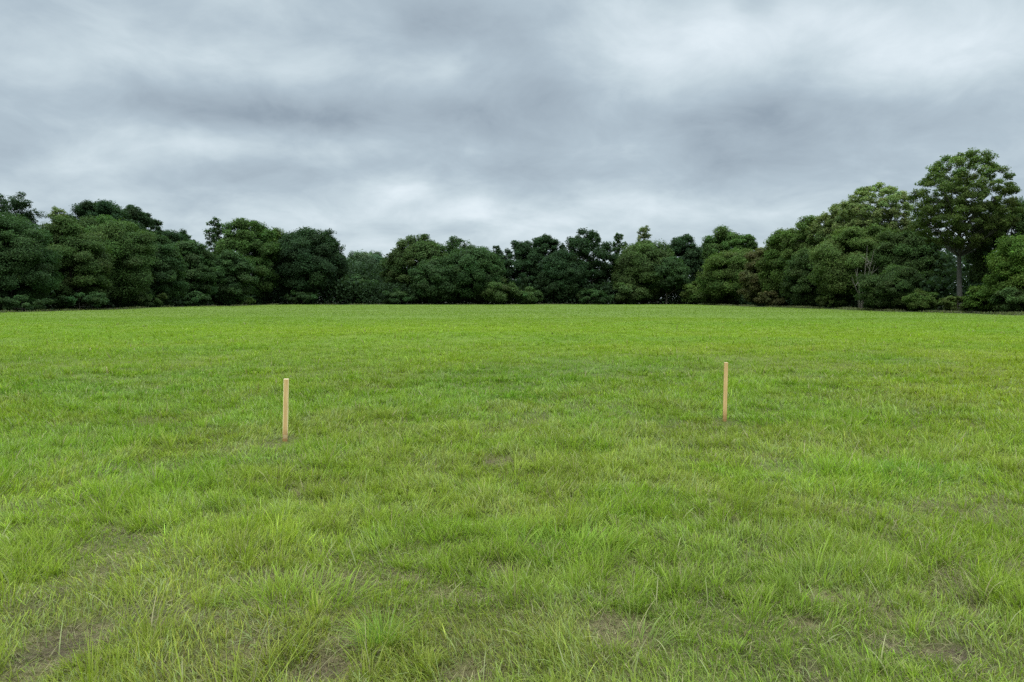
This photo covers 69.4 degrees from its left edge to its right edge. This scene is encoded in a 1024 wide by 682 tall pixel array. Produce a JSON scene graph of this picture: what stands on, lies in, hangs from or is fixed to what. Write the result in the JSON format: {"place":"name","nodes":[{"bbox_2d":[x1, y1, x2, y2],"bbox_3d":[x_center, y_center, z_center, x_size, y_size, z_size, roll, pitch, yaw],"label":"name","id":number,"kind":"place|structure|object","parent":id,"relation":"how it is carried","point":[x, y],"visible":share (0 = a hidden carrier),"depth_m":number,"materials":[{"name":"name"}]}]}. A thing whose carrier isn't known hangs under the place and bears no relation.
{"place":"outdoors","nodes":[
{"label":"outdoors","id":0,"kind":"place"},
{"bbox_2d":[0,302,1023,681],"bbox_3d":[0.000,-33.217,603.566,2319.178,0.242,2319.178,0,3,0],"label":"ground","id":1,"kind":"structure","parent":0,"point":[48,636],"depth_m":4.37,"materials":[{"name":"green plant"}]},
{"bbox_2d":[0,193,8,263],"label":"tree","id":2,"kind":"object","parent":1,"relation":"on","point":[3,209],"visible":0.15,"depth_m":97.81,"materials":[{"name":"green plant"}]},
{"bbox_2d":[1,191,46,308],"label":"tree","id":3,"kind":"object","parent":1,"relation":"on","point":[16,204],"visible":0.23,"depth_m":109.70,"materials":[{"name":"green plant"}]},
{"bbox_2d":[0,294,53,311],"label":"shrub","id":4,"kind":"object","parent":1,"relation":"on","point":[6,303],"visible":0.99,"depth_m":92.05,"materials":[{"name":"green plant"}]},
{"bbox_2d":[0,211,65,309],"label":"tree","id":5,"kind":"object","parent":1,"relation":"on","point":[23,244],"visible":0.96,"depth_m":94.41,"materials":[{"name":"green plant"}]},
{"bbox_2d":[44,206,67,224],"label":"tree","id":6,"kind":"object","parent":1,"relation":"on","point":[56,211],"visible":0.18,"depth_m":120.88,"materials":[{"name":"green plant"}]},
{"bbox_2d":[17,215,116,308],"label":"tree","id":7,"kind":"object","parent":1,"relation":"on","point":[87,256],"visible":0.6,"depth_m":106.89,"materials":[{"name":"green plant"}]},
{"bbox_2d":[52,291,108,308],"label":"shrub","id":8,"kind":"object","parent":1,"relation":"on","point":[96,298],"visible":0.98,"depth_m":104.43,"materials":[{"name":"green plant"}]},
{"bbox_2d":[67,198,141,264],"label":"tree","id":9,"kind":"object","parent":1,"relation":"on","point":[89,207],"visible":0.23,"depth_m":131.31,"materials":[{"name":"green plant"}]},
{"bbox_2d":[61,214,158,307],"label":"tree","id":10,"kind":"object","parent":1,"relation":"on","point":[126,242],"visible":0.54,"depth_m":119.24,"materials":[{"name":"green plant"}]},
{"bbox_2d":[122,204,156,305],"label":"tree","id":11,"kind":"object","parent":1,"relation":"on","point":[140,217],"visible":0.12,"depth_m":146.25,"materials":[{"name":"green plant"}]},
{"bbox_2d":[124,292,166,306],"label":"shrub","id":12,"kind":"object","parent":1,"relation":"on","point":[145,298],"visible":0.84,"depth_m":124.24,"materials":[{"name":"green plant"}]},
{"bbox_2d":[140,217,164,235],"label":"tree","id":13,"kind":"object","parent":1,"relation":"on","point":[155,225],"visible":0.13,"depth_m":155.77,"materials":[{"name":"green plant"}]},
{"bbox_2d":[140,230,191,306],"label":"tree","id":14,"kind":"object","parent":1,"relation":"on","point":[167,271],"visible":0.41,"depth_m":133.85,"materials":[{"name":"green plant"}]},
{"bbox_2d":[162,229,195,243],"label":"tree","id":15,"kind":"object","parent":1,"relation":"on","point":[174,236],"visible":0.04,"depth_m":163.07,"materials":[{"name":"green plant"}]},
{"bbox_2d":[178,229,193,240],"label":"tree","id":16,"kind":"object","parent":1,"relation":"on","point":[184,232],"visible":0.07,"depth_m":174.89,"materials":[{"name":"green plant"}]},
{"bbox_2d":[171,239,218,305],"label":"tree","id":17,"kind":"object","parent":1,"relation":"on","point":[200,270],"visible":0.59,"depth_m":149.28,"materials":[{"name":"green plant"}]},
{"bbox_2d":[183,290,211,305],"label":"shrub","id":18,"kind":"object","parent":1,"relation":"on","point":[197,298],"visible":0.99,"depth_m":143.99,"materials":[{"name":"green plant"}]},
{"bbox_2d":[202,216,224,252],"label":"tree","id":19,"kind":"object","parent":1,"relation":"on","point":[217,231],"visible":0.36,"depth_m":192.94,"materials":[{"name":"green plant"}]},
{"bbox_2d":[206,249,259,305],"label":"tree","id":20,"kind":"object","parent":1,"relation":"on","point":[234,287],"visible":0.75,"depth_m":161.12,"materials":[{"name":"green plant"}]},
{"bbox_2d":[212,217,280,298],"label":"tree","id":21,"kind":"object","parent":1,"relation":"on","point":[249,240],"visible":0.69,"depth_m":185.38,"materials":[{"name":"green plant"}]},
{"bbox_2d":[237,297,255,304],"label":"shrub","id":22,"kind":"object","parent":1,"relation":"on","point":[249,301],"visible":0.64,"depth_m":168.97,"materials":[{"name":"green plant"}]},
{"bbox_2d":[226,618,293,648],"bbox_3d":[-1.150,1.346,3.414,0.328,0.145,0.249,0,3,0],"label":"grass tuft","id":23,"kind":"object","parent":1,"relation":"on","point":[250,637],"visible":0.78,"depth_m":3.42,"materials":[{"name":"green plant"}]},
{"bbox_2d":[260,227,286,294],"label":"tree","id":24,"kind":"object","parent":1,"relation":"on","point":[279,233],"visible":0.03,"depth_m":213.69,"materials":[{"name":"green plant"}]},
{"bbox_2d":[283,378,288,441],"bbox_3d":[-2.536,0.882,8.280,0.055,0.925,0.045,1,3,-12],"label":"wooden stake","id":25,"kind":"object","parent":1,"relation":"on","point":[285,406],"visible":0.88,"depth_m":8.25,"materials":[{"name":"brown wood"}]},
{"bbox_2d":[204,554,386,619],"bbox_3d":[-1.118,1.290,3.975,1.048,0.214,0.784,0,3,0],"label":"grass tuft","id":26,"kind":"object","parent":1,"relation":"on","point":[292,589],"visible":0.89,"depth_m":3.96,"materials":[{"name":"green plant"}]},
{"bbox_2d":[283,289,319,303],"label":"shrub","id":27,"kind":"object","parent":1,"relation":"on","point":[304,297],"visible":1,"depth_m":190.19,"materials":[{"name":"green plant"}]},
{"bbox_2d":[270,226,351,293],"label":"tree","id":28,"kind":"object","parent":1,"relation":"on","point":[304,252],"visible":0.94,"depth_m":191.50,"materials":[{"name":"green plant"}]},
{"bbox_2d":[310,228,348,303],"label":"tree","id":29,"kind":"object","parent":1,"relation":"on","point":[329,232],"visible":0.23,"depth_m":197.62,"materials":[{"name":"green plant"}]},
{"bbox_2d":[330,273,380,303],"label":"shrub","id":30,"kind":"object","parent":1,"relation":"on","point":[358,277],"visible":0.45,"depth_m":197.20,"materials":[{"name":"green plant"}]},
{"bbox_2d":[344,249,385,287],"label":"tree","id":31,"kind":"object","parent":1,"relation":"on","point":[371,256],"visible":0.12,"depth_m":225.84,"materials":[{"name":"green plant"}]},
{"bbox_2d":[324,592,424,655],"bbox_3d":[-0.621,1.322,3.446,0.524,0.266,0.498,0,3,0],"label":"grass tuft","id":32,"kind":"object","parent":1,"relation":"on","point":[379,625],"visible":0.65,"depth_m":3.45,"materials":[{"name":"green plant"}]},
{"bbox_2d":[382,288,418,303],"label":"shrub","id":33,"kind":"object","parent":1,"relation":"on","point":[396,295],"visible":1,"depth_m":190.57,"materials":[{"name":"green plant"}]},
{"bbox_2d":[379,233,449,303],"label":"tree","id":34,"kind":"object","parent":1,"relation":"on","point":[408,251],"visible":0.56,"depth_m":197.33,"materials":[{"name":"green plant"}]},
{"bbox_2d":[407,256,472,303],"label":"tree","id":35,"kind":"object","parent":1,"relation":"on","point":[437,271],"visible":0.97,"depth_m":189.32,"materials":[{"name":"green plant"}]},
{"bbox_2d":[442,235,471,303],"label":"tree","id":36,"kind":"object","parent":1,"relation":"on","point":[454,243],"visible":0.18,"depth_m":203.43,"materials":[{"name":"green plant"}]},
{"bbox_2d":[447,245,506,303],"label":"tree","id":37,"kind":"object","parent":1,"relation":"on","point":[478,266],"visible":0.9,"depth_m":190.06,"materials":[{"name":"green plant"}]},
{"bbox_2d":[490,245,503,259],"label":"tree","id":38,"kind":"object","parent":1,"relation":"on","point":[498,251],"visible":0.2,"depth_m":210.39,"materials":[{"name":"green plant"}]},
{"bbox_2d":[476,277,519,303],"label":"shrub","id":39,"kind":"object","parent":1,"relation":"on","point":[496,292],"visible":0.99,"depth_m":188.89,"materials":[{"name":"green plant"}]},
{"bbox_2d":[0,241,1023,312],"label":"woodland","id":40,"kind":"object","parent":1,"relation":"on","point":[276,296],"visible":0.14,"depth_m":193.12,"materials":[{"name":"green plant"}]},
{"bbox_2d":[498,240,542,303],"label":"tree","id":41,"kind":"object","parent":1,"relation":"on","point":[524,256],"visible":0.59,"depth_m":197.59,"materials":[{"name":"green plant"}]},
{"bbox_2d":[512,286,542,303],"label":"shrub","id":42,"kind":"object","parent":1,"relation":"on","point":[532,294],"visible":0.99,"depth_m":189.83,"materials":[{"name":"green plant"}]},
{"bbox_2d":[526,233,559,302],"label":"tree","id":43,"kind":"object","parent":1,"relation":"on","point":[544,243],"visible":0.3,"depth_m":200.05,"materials":[{"name":"green plant"}]},
{"bbox_2d":[533,248,589,302],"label":"tree","id":44,"kind":"object","parent":1,"relation":"on","point":[565,270],"visible":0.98,"depth_m":192.47,"materials":[{"name":"green plant"}]},
{"bbox_2d":[479,511,644,566],"bbox_3d":[0.325,1.242,4.709,1.148,0.242,0.871,0,3,0],"label":"grass tuft","id":45,"kind":"object","parent":1,"relation":"on","point":[569,536],"visible":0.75,"depth_m":4.75,"materials":[{"name":"green plant"}]},
{"bbox_2d":[557,227,617,303],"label":"tree","id":46,"kind":"object","parent":1,"relation":"on","point":[584,246],"visible":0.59,"depth_m":198.21,"materials":[{"name":"green plant"}]},
{"bbox_2d":[576,288,614,303],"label":"shrub","id":47,"kind":"object","parent":1,"relation":"on","point":[601,295],"visible":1,"depth_m":190.34,"materials":[{"name":"green plant"}]},
{"bbox_2d":[608,232,627,302],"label":"tree","id":48,"kind":"object","parent":1,"relation":"on","point":[617,238],"visible":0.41,"depth_m":208.33,"materials":[{"name":"green plant"}]},
{"bbox_2d":[612,281,652,303],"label":"shrub","id":49,"kind":"object","parent":1,"relation":"on","point":[640,294],"visible":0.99,"depth_m":190.06,"materials":[{"name":"green plant"}]},
{"bbox_2d":[609,238,674,303],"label":"tree","id":50,"kind":"object","parent":1,"relation":"on","point":[632,264],"visible":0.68,"depth_m":191.94,"materials":[{"name":"green plant"}]},
{"bbox_2d":[636,225,653,302],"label":"tree","id":51,"kind":"object","parent":1,"relation":"on","point":[644,234],"visible":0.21,"depth_m":210.13,"materials":[{"name":"green plant"}]},
{"bbox_2d":[618,597,694,648],"bbox_3d":[0.675,1.304,3.433,0.412,0.273,0.332,2,4,31],"label":"grass tuft","id":52,"kind":"object","parent":1,"relation":"on","point":[640,636],"visible":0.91,"depth_m":3.47,"materials":[{"name":"green plant"}]},
{"bbox_2d":[647,256,690,304],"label":"tree","id":53,"kind":"object","parent":1,"relation":"on","point":[676,270],"visible":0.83,"depth_m":189.42,"materials":[{"name":"green plant"}]},
{"bbox_2d":[666,233,703,291],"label":"tree","id":54,"kind":"object","parent":1,"relation":"on","point":[687,251],"visible":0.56,"depth_m":202.16,"materials":[{"name":"green plant"}]},
{"bbox_2d":[679,281,702,303],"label":"shrub","id":55,"kind":"object","parent":1,"relation":"on","point":[688,295],"visible":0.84,"depth_m":188.44,"materials":[{"name":"green plant"}]},
{"bbox_2d":[696,287,725,303],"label":"shrub","id":56,"kind":"object","parent":1,"relation":"on","point":[706,298],"visible":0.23,"depth_m":180.66,"materials":[{"name":"green plant"}]},
{"bbox_2d":[696,225,745,273],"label":"tree","id":57,"kind":"object","parent":1,"relation":"on","point":[717,242],"visible":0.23,"depth_m":211.92,"materials":[{"name":"green plant"}]},
{"bbox_2d":[723,362,727,421],"bbox_3d":[2.772,0.771,9.618,0.047,0.992,0.040,1,3,6],"label":"wooden stake","id":58,"kind":"object","parent":1,"relation":"on","point":[725,386],"visible":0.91,"depth_m":9.59,"materials":[{"name":"brown wood"}]},
{"bbox_2d":[695,247,757,303],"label":"tree","id":59,"kind":"object","parent":1,"relation":"on","point":[719,279],"visible":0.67,"depth_m":170.13,"materials":[{"name":"green plant"}]},
{"bbox_2d":[727,234,758,253],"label":"tree","id":60,"kind":"object","parent":1,"relation":"on","point":[740,241],"visible":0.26,"depth_m":198.54,"materials":[{"name":"green plant"}]},
{"bbox_2d":[737,247,764,305],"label":"tree","id":61,"kind":"object","parent":1,"relation":"on","point":[749,279],"visible":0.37,"depth_m":153.57,"materials":[{"name":"green plant"}]},
{"bbox_2d":[754,289,786,305],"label":"shrub","id":62,"kind":"object","parent":1,"relation":"on","point":[765,298],"visible":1,"depth_m":140.88,"materials":[{"name":"green plant"}]},
{"bbox_2d":[753,227,813,305],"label":"tree","id":63,"kind":"object","parent":1,"relation":"on","point":[772,263],"visible":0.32,"depth_m":141.46,"materials":[{"name":"green plant"}]},
{"bbox_2d":[778,247,822,306],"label":"tree","id":64,"kind":"object","parent":1,"relation":"on","point":[796,286],"visible":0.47,"depth_m":125.59,"materials":[{"name":"green plant"}]},
{"bbox_2d":[779,214,823,267],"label":"tree","id":65,"kind":"object","parent":1,"relation":"on","point":[791,238],"visible":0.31,"depth_m":133.62,"materials":[{"name":"green plant"}]},
{"bbox_2d":[815,293,847,307],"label":"shrub","id":66,"kind":"object","parent":1,"relation":"on","point":[828,300],"visible":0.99,"depth_m":113.65,"materials":[{"name":"green plant"}]},
{"bbox_2d":[803,200,870,248],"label":"tree","id":67,"kind":"object","parent":1,"relation":"on","point":[826,230],"visible":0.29,"depth_m":126.91,"materials":[{"name":"green plant"}]},
{"bbox_2d":[805,223,898,308],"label":"tree","id":68,"kind":"object","parent":1,"relation":"on","point":[841,259],"visible":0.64,"depth_m":111.04,"materials":[{"name":"green plant"}]},
{"bbox_2d":[832,180,916,233],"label":"tree","id":69,"kind":"object","parent":1,"relation":"on","point":[877,213],"visible":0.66,"depth_m":116.53,"materials":[{"name":"green plant"}]},
{"bbox_2d":[862,297,898,308],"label":"shrub","id":70,"kind":"object","parent":1,"relation":"on","point":[872,306],"visible":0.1,"depth_m":99.48,"materials":[{"name":"green plant"}]},
{"bbox_2d":[812,456,973,489],"bbox_3d":[3.395,1.157,6.625,1.420,0.204,0.983,0,3,0],"label":"grass tuft","id":71,"kind":"object","parent":1,"relation":"on","point":[911,477],"visible":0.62,"depth_m":6.58,"materials":[{"name":"green plant"}]},
{"bbox_2d":[853,263,947,309],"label":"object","id":72,"kind":"object","parent":1,"relation":"on","point":[881,290],"visible":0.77,"depth_m":95.91,"materials":[{"name":"green plant"}]},
{"bbox_2d":[867,220,952,278],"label":"tree","id":73,"kind":"object","parent":1,"relation":"on","point":[906,248],"visible":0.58,"depth_m":103.48,"materials":[{"name":"green plant"}]},
{"bbox_2d":[902,288,942,311],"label":"shrub","id":74,"kind":"object","parent":1,"relation":"on","point":[918,300],"visible":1,"depth_m":88.63,"materials":[{"name":"green plant"}]},
{"bbox_2d":[938,295,968,310],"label":"shrub","id":75,"kind":"object","parent":1,"relation":"on","point":[947,303],"visible":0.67,"depth_m":82.09,"materials":[{"name":"green plant"}]},
{"bbox_2d":[906,147,1023,310],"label":"tree","id":76,"kind":"object","parent":1,"relation":"on","point":[960,209],"visible":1,"depth_m":87.19,"materials":[{"name":"green plant"}]},
{"bbox_2d":[961,285,996,312],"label":"shrub","id":77,"kind":"object","parent":1,"relation":"on","point":[975,299],"visible":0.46,"depth_m":78.60,"materials":[{"name":"green plant"}]},
{"bbox_2d":[961,196,1023,283],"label":"tree","id":78,"kind":"object","parent":1,"relation":"on","point":[979,270],"visible":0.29,"depth_m":90.36,"materials":[{"name":"green plant"}]},
{"bbox_2d":[981,234,1023,310],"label":"tree","id":79,"kind":"object","parent":1,"relation":"on","point":[1007,255],"visible":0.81,"depth_m":74.88,"materials":[{"name":"green plant"}]},
{"bbox_2d":[987,286,1023,312],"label":"shrub","id":80,"kind":"object","parent":1,"relation":"on","point":[1008,299],"visible":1,"depth_m":72.72,"materials":[{"name":"green plant"}]},
{"bbox_2d":[0,303,1023,314],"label":"rough grass","id":81,"kind":"structure","parent":0,"point":[872,309],"depth_m":107.88,"materials":[{"name":"green plant"}]},
{"bbox_2d":[0,0,1023,297],"label":"sky","id":82,"kind":"structure","parent":0,"point":[373,123],"materials":[{"name":"grey"}]}
]}

